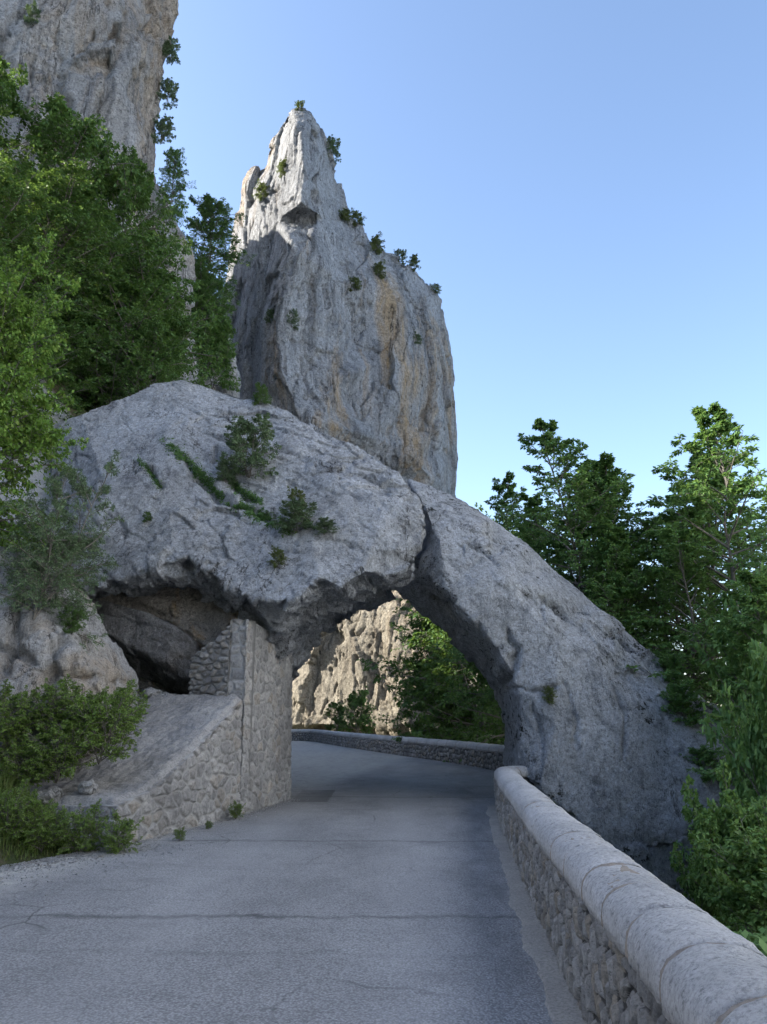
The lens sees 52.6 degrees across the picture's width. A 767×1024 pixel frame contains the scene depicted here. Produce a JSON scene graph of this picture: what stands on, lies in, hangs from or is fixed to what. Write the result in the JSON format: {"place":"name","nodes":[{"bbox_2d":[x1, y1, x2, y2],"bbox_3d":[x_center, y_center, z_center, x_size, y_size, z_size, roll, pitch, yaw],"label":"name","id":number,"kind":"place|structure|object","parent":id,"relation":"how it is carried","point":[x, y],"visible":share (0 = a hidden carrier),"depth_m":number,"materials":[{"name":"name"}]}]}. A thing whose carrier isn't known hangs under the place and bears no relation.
{"place":"outdoors","nodes":[
{"label":"outdoors","id":0,"kind":"place"},
{"bbox_2d":[0,349,86,866],"bbox_3d":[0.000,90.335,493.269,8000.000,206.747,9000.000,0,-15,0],"label":"terrain","id":1,"kind":"structure","parent":0,"point":[38,475],"depth_m":18.46,"materials":[{"name":"green plant"}]},
{"bbox_2d":[0,55,41,212],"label":"dense tree","id":2,"kind":"object","parent":1,"relation":"on","point":[8,84],"visible":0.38,"depth_m":28.79,"materials":[{"name":"green plant"}]},
{"bbox_2d":[0,777,43,840],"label":"leafy weed","id":3,"kind":"object","parent":1,"relation":"on","point":[6,804],"visible":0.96,"depth_m":9.19,"materials":[{"name":"green plant"}]},
{"bbox_2d":[0,679,49,745],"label":"leafy weed","id":4,"kind":"object","parent":1,"relation":"on","point":[12,719],"visible":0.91,"depth_m":10.55,"materials":[{"name":"green plant"}]},
{"bbox_2d":[0,724,61,790],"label":"leafy weed","id":5,"kind":"object","parent":1,"relation":"on","point":[25,772],"visible":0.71,"depth_m":10.31,"materials":[{"name":"green plant"}]},
{"bbox_2d":[0,158,69,348],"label":"dense tree","id":6,"kind":"object","parent":1,"relation":"on","point":[9,223],"visible":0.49,"depth_m":21.59,"materials":[{"name":"green plant"}]},
{"bbox_2d":[0,752,83,862],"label":"grass","id":7,"kind":"structure","parent":1,"relation":"on","point":[5,785],"depth_m":9.55,"materials":[{"name":"green plant"}]},
{"bbox_2d":[17,795,73,852],"bbox_3d":[-4.120,3.757,9.391,0.664,0.671,0.680,14,-20,-43],"label":"leafy weed","id":8,"kind":"object","parent":1,"relation":"on","point":[39,834],"visible":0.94,"depth_m":9.28,"materials":[{"name":"green plant"}]},
{"bbox_2d":[3,282,108,464],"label":"dense tree","id":9,"kind":"object","parent":1,"relation":"on","point":[67,362],"visible":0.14,"depth_m":20.67,"materials":[{"name":"green plant"}]},
{"bbox_2d":[22,707,102,782],"bbox_3d":[-4.322,3.161,10.548,1.020,1.006,0.996,2,-15,-7],"label":"leafy weed","id":10,"kind":"object","parent":1,"relation":"on","point":[65,769],"visible":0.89,"depth_m":10.41,"materials":[{"name":"green plant"}]},
{"bbox_2d":[0,149,133,372],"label":"dense tree","id":11,"kind":"object","parent":1,"relation":"on","point":[78,195],"visible":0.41,"depth_m":23.90,"materials":[{"name":"green plant"}]},
{"bbox_2d":[0,546,138,769],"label":"pale outcrop","id":12,"kind":"object","parent":1,"relation":"on","point":[40,648],"visible":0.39,"depth_m":11.88,"materials":[{"name":"stone"}]},
{"bbox_2d":[0,231,89,570],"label":"hazel shrub","id":13,"kind":"object","parent":12,"relation":"on","point":[17,440],"visible":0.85,"depth_m":13.97,"materials":[{"name":"green plant"}]},
{"bbox_2d":[17,674,82,732],"bbox_3d":[-4.641,2.713,10.931,0.907,0.894,0.885,-9,-17,30],"label":"leafy weed","id":14,"kind":"object","parent":12,"relation":"on","point":[52,692],"visible":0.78,"depth_m":10.83,"materials":[{"name":"green plant"}]},
{"bbox_2d":[0,528,121,619],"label":"juniper shrub","id":15,"kind":"object","parent":12,"relation":"attached to","point":[49,574],"visible":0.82,"depth_m":12.27,"materials":[{"name":"green plant"}]},
{"bbox_2d":[0,449,124,651],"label":"juniper shrub","id":16,"kind":"object","parent":12,"relation":"attached to","point":[72,475],"visible":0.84,"depth_m":12.53,"materials":[{"name":"green plant"}]},
{"bbox_2d":[57,603,88,634],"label":"rock shrub","id":17,"kind":"object","parent":12,"relation":"on","point":[74,624],"visible":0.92,"depth_m":12.13,"materials":[{"name":"green plant"}]},
{"bbox_2d":[1,90,156,404],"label":"dense tree","id":18,"kind":"object","parent":1,"relation":"on","point":[55,138],"visible":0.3,"depth_m":28.33,"materials":[{"name":"green plant"}]},
{"bbox_2d":[5,181,154,411],"bbox_3d":[-10.054,-5.968,25.396,5.312,9.368,6.443,6,-16,-22],"label":"dense tree","id":19,"kind":"object","parent":1,"relation":"on","point":[117,251],"visible":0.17,"depth_m":24.53,"materials":[{"name":"green plant"}]},
{"bbox_2d":[55,798,108,854],"bbox_3d":[-3.690,3.873,9.480,0.664,0.671,0.680,8,-17,-29],"label":"leafy weed","id":20,"kind":"object","parent":1,"relation":"on","point":[87,826],"visible":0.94,"depth_m":9.46,"materials":[{"name":"green plant"}]},
{"bbox_2d":[56,679,116,737],"bbox_3d":[-4.188,2.803,11.006,0.830,0.838,0.850,-6,-16,23],"label":"leafy weed","id":21,"kind":"object","parent":1,"relation":"on","point":[77,691],"visible":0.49,"depth_m":10.87,"materials":[{"name":"green plant"}]},
{"bbox_2d":[0,0,198,399],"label":"limestone cliff","id":22,"kind":"structure","parent":1,"relation":"on","point":[105,59],"depth_m":54.40,"materials":[{"name":"grey stone"}]},
{"bbox_2d":[23,0,41,25],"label":"rock shrub","id":23,"kind":"object","parent":22,"relation":"attached to","point":[31,13],"visible":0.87,"depth_m":53.80,"materials":[{"name":"green plant"}]},
{"bbox_2d":[151,113,176,144],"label":"rock shrub","id":24,"kind":"object","parent":22,"relation":"attached to","point":[163,128],"visible":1,"depth_m":59.91,"materials":[{"name":"green plant"}]},
{"bbox_2d":[156,77,179,109],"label":"rock shrub","id":25,"kind":"object","parent":22,"relation":"attached to","point":[166,84],"visible":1,"depth_m":60.71,"materials":[{"name":"green plant"}]},
{"bbox_2d":[162,35,180,65],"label":"rock shrub","id":26,"kind":"object","parent":22,"relation":"attached to","point":[168,49],"visible":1,"depth_m":61.72,"materials":[{"name":"green plant"}]},
{"bbox_2d":[152,146,195,227],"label":"dense tree","id":27,"kind":"object","parent":22,"relation":"attached to","point":[178,174],"visible":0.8,"depth_m":54.53,"materials":[{"name":"green plant"}]},
{"bbox_2d":[55,679,145,764],"bbox_3d":[-3.923,2.893,10.729,1.147,1.159,1.175,0,-15,0],"label":"leafy weed","id":28,"kind":"object","parent":1,"relation":"on","point":[113,713],"visible":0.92,"depth_m":10.67,"materials":[{"name":"green plant"}]},
{"bbox_2d":[97,808,143,853],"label":"leafy weed","id":29,"kind":"object","parent":1,"relation":"on","point":[116,847],"visible":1,"depth_m":9.46,"materials":[{"name":"green plant"}]},
{"bbox_2d":[102,680,150,730],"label":"leafy weed","id":30,"kind":"object","parent":1,"relation":"on","point":[138,712],"visible":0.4,"depth_m":11.39,"materials":[{"name":"green plant"}]},
{"bbox_2d":[16,694,242,848],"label":"buttress wall","id":31,"kind":"structure","parent":1,"relation":"on","point":[180,767],"depth_m":11.82,"materials":[{"name":"stone"}]},
{"bbox_2d":[34,786,64,804],"bbox_3d":[-4.464,3.807,10.369,0.326,0.272,0.324,-3,-15,10],"label":"loose stone","id":32,"kind":"object","parent":31,"relation":"on","point":[56,793],"visible":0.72,"depth_m":10.29,"materials":[{"name":"stone"}]},
{"bbox_2d":[77,779,98,794],"bbox_3d":[-3.961,3.704,10.405,0.270,0.212,0.313,-10,-14,-22],"label":"loose stone","id":33,"kind":"object","parent":31,"relation":"on","point":[90,787],"visible":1,"depth_m":10.30,"materials":[{"name":"stone"}]},
{"bbox_2d":[188,624,231,695],"bbox_3d":[-3.053,3.134,14.046,0.942,2.100,0.488,-9,-17,32],"label":"infill masonry","id":34,"kind":"object","parent":31,"relation":"on","point":[209,672],"visible":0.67,"depth_m":13.92,"materials":[{"name":"stone"}]},
{"bbox_2d":[57,257,210,407],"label":"dense tree","id":35,"kind":"object","parent":1,"relation":"on","point":[143,301],"visible":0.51,"depth_m":22.85,"materials":[{"name":"green plant"}]},
{"bbox_2d":[72,140,195,399],"bbox_3d":[-9.985,-7.334,29.271,5.400,15.451,6.085,5,-16,-18],"label":"dense tree","id":36,"kind":"object","parent":1,"relation":"on","point":[124,203],"visible":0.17,"depth_m":29.46,"materials":[{"name":"green plant"}]},
{"bbox_2d":[59,220,225,409],"bbox_3d":[-8.517,-4.281,26.324,6.738,10.731,5.556,-1,-15,4],"label":"dense tree","id":37,"kind":"object","parent":1,"relation":"on","point":[147,271],"visible":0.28,"depth_m":26.25,"materials":[{"name":"green plant"}]},
{"bbox_2d":[90,598,199,694],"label":"fallen block","id":38,"kind":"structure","parent":1,"relation":"on","point":[155,649],"depth_m":15.01,"materials":[{"name":"stone"}]},
{"bbox_2d":[97,315,202,404],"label":"dense tree","id":39,"kind":"object","parent":1,"relation":"on","point":[167,360],"visible":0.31,"depth_m":21.98,"materials":[{"name":"green plant"}]},
{"bbox_2d":[110,308,210,392],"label":"dense tree","id":40,"kind":"object","parent":1,"relation":"on","point":[177,329],"visible":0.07,"depth_m":26.37,"materials":[{"name":"green plant"}]},
{"bbox_2d":[98,586,238,695],"bbox_3d":[-4.379,2.907,16.496,4.414,3.066,2.517,-7,-16,25],"label":"hollow rock face","id":41,"kind":"object","parent":1,"relation":"on","point":[194,617],"visible":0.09,"depth_m":15.61},
{"bbox_2d":[200,329,240,397],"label":"rock buttress","id":42,"kind":"object","parent":1,"relation":"on","point":[236,374],"visible":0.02,"depth_m":66.50,"materials":[{"name":"stone"}]},
{"bbox_2d":[191,254,232,353],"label":"dense tree","id":43,"kind":"object","parent":42,"relation":"on","point":[210,285],"visible":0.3,"depth_m":67.18,"materials":[{"name":"green plant"}]},
{"bbox_2d":[193,292,232,363],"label":"rock shrub","id":44,"kind":"object","parent":42,"relation":"attached to","point":[208,298],"visible":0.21,"depth_m":65.70,"materials":[{"name":"green plant"}]},
{"bbox_2d":[181,193,253,305],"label":"dense tree","id":45,"kind":"object","parent":42,"relation":"on","point":[207,208],"visible":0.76,"depth_m":71.15,"materials":[{"name":"green plant"}]},
{"bbox_2d":[199,321,238,371],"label":"rock shrub","id":46,"kind":"object","parent":42,"relation":"attached to","point":[229,330],"visible":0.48,"depth_m":65.83,"materials":[{"name":"green plant"}]},
{"bbox_2d":[199,328,240,392],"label":"rock shrub","id":47,"kind":"object","parent":42,"relation":"attached to","point":[219,347],"visible":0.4,"depth_m":65.04,"materials":[{"name":"green plant"}]},
{"bbox_2d":[44,380,425,680],"bbox_3d":[-3.804,0.167,17.668,9.340,8.606,6.932,0,-15,0],"label":"arch boulder","id":48,"kind":"object","parent":1,"relation":"on","point":[193,533],"visible":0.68,"depth_m":16.07,"materials":[{"name":"stone"}]},
{"bbox_2d":[214,458,237,485],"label":"rock shrub","id":49,"kind":"object","parent":48,"relation":"attached to","point":[224,468],"visible":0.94,"depth_m":17.06,"materials":[{"name":"green plant"}]},
{"bbox_2d":[160,437,298,537],"bbox_3d":[-3.401,-0.605,16.776,4.350,3.054,0.719,-10,-18,33],"label":"moss strip","id":50,"kind":"object","parent":48,"relation":"attached to","point":[250,513],"visible":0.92,"depth_m":16.95,"materials":[{"name":"green plant"}]},
{"bbox_2d":[225,476,263,505],"bbox_3d":[-3.097,-0.554,16.828,1.629,1.186,0.436,-14,-20,43],"label":"moss strip","id":51,"kind":"object","parent":48,"relation":"attached to","point":[252,497],"visible":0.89,"depth_m":16.74,"materials":[{"name":"green plant"}]},
{"bbox_2d":[220,412,281,479],"bbox_3d":[-3.000,-1.446,17.341,1.412,1.720,1.383,8,-17,-28],"label":"rock shrub","id":52,"kind":"object","parent":48,"relation":"attached to","point":[239,443],"visible":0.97,"depth_m":17.10,"materials":[{"name":"green plant"}]},
{"bbox_2d":[251,382,271,405],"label":"rock shrub","id":53,"kind":"object","parent":48,"relation":"attached to","point":[260,393],"visible":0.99,"depth_m":19.78,"materials":[{"name":"green plant"}]},
{"bbox_2d":[266,545,289,568],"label":"rock shrub","id":54,"kind":"object","parent":48,"relation":"attached to","point":[281,558],"visible":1,"depth_m":14.47,"materials":[{"name":"green plant"}]},
{"bbox_2d":[272,497,318,532],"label":"rock shrub","id":55,"kind":"object","parent":48,"relation":"attached to","point":[297,512],"visible":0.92,"depth_m":15.15,"materials":[{"name":"green plant"}]},
{"bbox_2d":[285,486,305,508],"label":"rock shrub","id":56,"kind":"object","parent":48,"relation":"attached to","point":[300,495],"visible":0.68,"depth_m":15.93,"materials":[{"name":"green plant"}]},
{"bbox_2d":[313,517,337,536],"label":"rock shrub","id":57,"kind":"object","parent":48,"relation":"attached to","point":[325,523],"visible":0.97,"depth_m":15.00,"materials":[{"name":"green plant"}]},
{"bbox_2d":[323,699,348,730],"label":"rock shrub","id":58,"kind":"object","parent":1,"relation":"on","point":[337,708],"visible":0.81,"depth_m":55.94,"materials":[{"name":"green plant"}]},
{"bbox_2d":[223,107,457,496],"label":"rock spire","id":59,"kind":"object","parent":1,"relation":"on","point":[360,369],"visible":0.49,"depth_m":89.76,"materials":[{"name":"stone"}]},
{"bbox_2d":[252,178,269,200],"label":"rock shrub","id":60,"kind":"object","parent":59,"relation":"attached to","point":[262,187],"visible":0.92,"depth_m":94.37,"materials":[{"name":"green plant"}]},
{"bbox_2d":[326,134,341,164],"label":"rock shrub","id":61,"kind":"object","parent":59,"relation":"attached to","point":[337,144],"visible":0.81,"depth_m":96.80,"materials":[{"name":"green plant"}]},
{"bbox_2d":[370,231,384,254],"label":"rock shrub","id":62,"kind":"object","parent":59,"relation":"attached to","point":[375,240],"visible":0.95,"depth_m":96.01,"materials":[{"name":"green plant"}]},
{"bbox_2d":[338,685,376,733],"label":"rock shrub","id":63,"kind":"object","parent":1,"relation":"on","point":[355,700],"visible":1,"depth_m":53.90,"materials":[{"name":"green plant"}]},
{"bbox_2d":[291,590,504,738],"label":"golden cliff","id":64,"kind":"structure","parent":1,"relation":"on","point":[331,670],"depth_m":66.04,"materials":[{"name":"stone"}]},
{"bbox_2d":[356,598,500,741],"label":"dense tree","id":65,"kind":"object","parent":1,"relation":"on","point":[412,614],"visible":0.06,"depth_m":37.19,"materials":[{"name":"green plant"}]},
{"bbox_2d":[373,617,504,743],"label":"dense tree","id":66,"kind":"object","parent":1,"relation":"on","point":[443,646],"visible":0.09,"depth_m":34.64,"materials":[{"name":"green plant"}]},
{"bbox_2d":[392,617,494,740],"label":"dense tree","id":67,"kind":"object","parent":1,"relation":"on","point":[421,649],"visible":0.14,"depth_m":38.38,"materials":[{"name":"green plant"}]},
{"bbox_2d":[422,502,567,762],"bbox_3d":[4.664,5.719,28.878,7.466,12.585,6.625,-5,-16,19],"label":"dense tree","id":68,"kind":"object","parent":1,"relation":"on","point":[488,732],"visible":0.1,"depth_m":28.08,"materials":[{"name":"green plant"}]},
{"bbox_2d":[446,470,553,713],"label":"broadleaf tree","id":69,"kind":"object","parent":1,"relation":"on","point":[513,500],"visible":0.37,"depth_m":25.44,"materials":[{"name":"green plant"}]},
{"bbox_2d":[507,492,593,587],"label":"broadleaf tree","id":70,"kind":"object","parent":1,"relation":"on","point":[529,504],"visible":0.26,"depth_m":22.00,"materials":[{"name":"green plant"}]},
{"bbox_2d":[396,479,741,902],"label":"arch slab","id":71,"kind":"structure","parent":1,"relation":"on","point":[601,743],"depth_m":15.17,"materials":[{"name":"stone"}]},
{"bbox_2d":[651,650,693,683],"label":"bramble bush","id":72,"kind":"object","parent":71,"relation":"attached to","point":[666,661],"visible":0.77,"depth_m":16.19,"materials":[{"name":"green plant"}]},
{"bbox_2d":[659,679,705,726],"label":"bramble bush","id":73,"kind":"object","parent":71,"relation":"attached to","point":[680,695],"visible":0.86,"depth_m":15.24,"materials":[{"name":"green plant"}]},
{"bbox_2d":[678,744,718,782],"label":"bramble bush","id":74,"kind":"object","parent":71,"relation":"attached to","point":[706,756],"visible":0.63,"depth_m":14.60,"materials":[{"name":"green plant"}]},
{"bbox_2d":[497,418,682,615],"bbox_3d":[5.123,2.720,19.676,4.678,10.755,4.432,6,-16,-22],"label":"broadleaf tree","id":75,"kind":"object","parent":1,"relation":"on","point":[549,444],"visible":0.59,"depth_m":19.62,"materials":[{"name":"green plant"}]},
{"bbox_2d":[502,451,706,722],"bbox_3d":[5.858,3.869,20.111,5.194,10.935,5.249,9,-17,-31],"label":"broadleaf tree","id":76,"kind":"object","parent":1,"relation":"on","point":[605,465],"visible":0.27,"depth_m":20.31,"materials":[{"name":"green plant"}]},
{"bbox_2d":[521,460,692,664],"bbox_3d":[6.805,3.550,21.462,5.340,11.270,5.637,8,-17,-27],"label":"broadleaf tree","id":77,"kind":"object","parent":1,"relation":"on","point":[561,521],"visible":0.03,"depth_m":21.88,"materials":[{"name":"green plant"}]},
{"bbox_2d":[582,523,673,653],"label":"broadleaf tree","id":78,"kind":"object","parent":1,"relation":"on","point":[624,540],"visible":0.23,"depth_m":17.97,"materials":[{"name":"green plant"}]},
{"bbox_2d":[553,461,715,699],"bbox_3d":[6.370,4.050,20.200,4.846,11.644,5.107,-6,-16,23],"label":"broadleaf tree","id":79,"kind":"object","parent":1,"relation":"on","point":[595,466],"visible":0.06,"depth_m":21.31,"materials":[{"name":"green plant"}]},
{"bbox_2d":[582,530,719,705],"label":"broadleaf tree","id":80,"kind":"object","parent":1,"relation":"on","point":[629,567],"visible":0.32,"depth_m":18.00,"materials":[{"name":"green plant"}]},
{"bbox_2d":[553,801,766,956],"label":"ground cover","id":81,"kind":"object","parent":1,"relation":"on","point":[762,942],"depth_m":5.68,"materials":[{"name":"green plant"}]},
{"bbox_2d":[591,490,766,702],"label":"broadleaf tree","id":82,"kind":"object","parent":1,"relation":"on","point":[697,519],"visible":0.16,"depth_m":19.67,"materials":[{"name":"green plant"}]},
{"bbox_2d":[604,527,761,723],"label":"broadleaf tree","id":83,"kind":"object","parent":1,"relation":"on","point":[697,571],"visible":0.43,"depth_m":17.42,"materials":[{"name":"green plant"}]},
{"bbox_2d":[637,401,766,724],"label":"broadleaf tree","id":84,"kind":"object","parent":1,"relation":"on","point":[724,426],"visible":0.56,"depth_m":18.68,"materials":[{"name":"green plant"}]},
{"bbox_2d":[639,441,766,702],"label":"broadleaf tree","id":85,"kind":"object","parent":1,"relation":"on","point":[714,483],"visible":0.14,"depth_m":21.53,"materials":[{"name":"green plant"}]},
{"bbox_2d":[669,831,738,929],"bbox_3d":[3.617,4.600,8.702,1.037,1.919,0.927,5,-16,-18],"label":"bramble bush","id":86,"kind":"object","parent":1,"relation":"on","point":[682,869],"visible":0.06,"depth_m":8.93,"materials":[{"name":"green plant"}]},
{"bbox_2d":[645,451,766,711],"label":"broadleaf tree","id":87,"kind":"object","parent":1,"relation":"on","point":[721,513],"visible":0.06,"depth_m":21.79,"materials":[{"name":"green plant"}]},
{"bbox_2d":[666,568,766,866],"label":"broadleaf tree","id":88,"kind":"object","parent":1,"relation":"on","point":[751,601],"visible":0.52,"depth_m":13.34,"materials":[{"name":"green plant"}]},
{"bbox_2d":[679,759,766,932],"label":"bramble bush","id":89,"kind":"object","parent":1,"relation":"on","point":[712,828],"visible":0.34,"depth_m":8.28,"materials":[{"name":"green plant"}]},
{"bbox_2d":[683,485,766,751],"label":"broadleaf tree","id":90,"kind":"object","parent":1,"relation":"on","point":[744,563],"visible":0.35,"depth_m":15.65,"materials":[{"name":"green plant"}]},
{"bbox_2d":[691,803,766,948],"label":"bramble bush","id":91,"kind":"object","parent":1,"relation":"on","point":[753,902],"visible":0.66,"depth_m":7.09,"materials":[{"name":"green plant"}]},
{"bbox_2d":[693,562,766,821],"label":"broadleaf tree","id":92,"kind":"object","parent":1,"relation":"on","point":[718,633],"visible":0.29,"depth_m":14.32,"materials":[{"name":"green plant"}]},
{"bbox_2d":[699,612,766,815],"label":"bramble bush","id":93,"kind":"object","parent":1,"relation":"on","point":[755,650],"visible":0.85,"depth_m":10.62,"materials":[{"name":"green plant"}]},
{"bbox_2d":[712,680,765,926],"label":"bramble bush","id":94,"kind":"object","parent":1,"relation":"on","point":[718,692],"depth_m":11.71,"materials":[{"name":"green plant"}]},
{"bbox_2d":[722,641,766,828],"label":"bramble bush","id":95,"kind":"object","parent":1,"relation":"on","point":[753,732],"visible":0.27,"depth_m":11.20,"materials":[{"name":"green plant"}]},
{"bbox_2d":[123,799,308,847],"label":"gravel","id":96,"kind":"structure","parent":0,"point":[247,814],"depth_m":12.30,"materials":[{"name":"grey gravel"}]},
{"bbox_2d":[0,741,552,1023],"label":"road","id":97,"kind":"structure","parent":0,"point":[359,886],"depth_m":6.35,"materials":[{"name":"grey asphalt"}]},
{"bbox_2d":[0,844,237,895],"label":"gravel","id":98,"kind":"structure","parent":97,"relation":"on","point":[60,856],"depth_m":8.90,"materials":[{"name":"grey gravel"}]},
{"bbox_2d":[228,799,245,817],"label":"leafy weed","id":99,"kind":"object","parent":97,"relation":"on","point":[237,808],"visible":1,"depth_m":12.50,"materials":[{"name":"green plant"}]},
{"bbox_2d":[227,619,292,814],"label":"masonry pier","id":100,"kind":"structure","parent":97,"relation":"on","point":[259,684],"depth_m":14.28,"materials":[{"name":"stone"}]},
{"bbox_2d":[291,729,504,770],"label":"parapet","id":101,"kind":"structure","parent":97,"relation":"on","point":[484,755],"depth_m":30.95,"materials":[{"name":"stone"}]},
{"bbox_2d":[486,806,586,1023],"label":"kerb strip","id":102,"kind":"object","parent":97,"relation":"on","point":[561,1003],"visible":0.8,"depth_m":5.60,"materials":[{"name":"concrete"}]},
{"bbox_2d":[493,765,766,1023],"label":"parapet","id":103,"kind":"structure","parent":97,"relation":"on","point":[632,941],"depth_m":3.47,"materials":[{"name":"stone"}]},
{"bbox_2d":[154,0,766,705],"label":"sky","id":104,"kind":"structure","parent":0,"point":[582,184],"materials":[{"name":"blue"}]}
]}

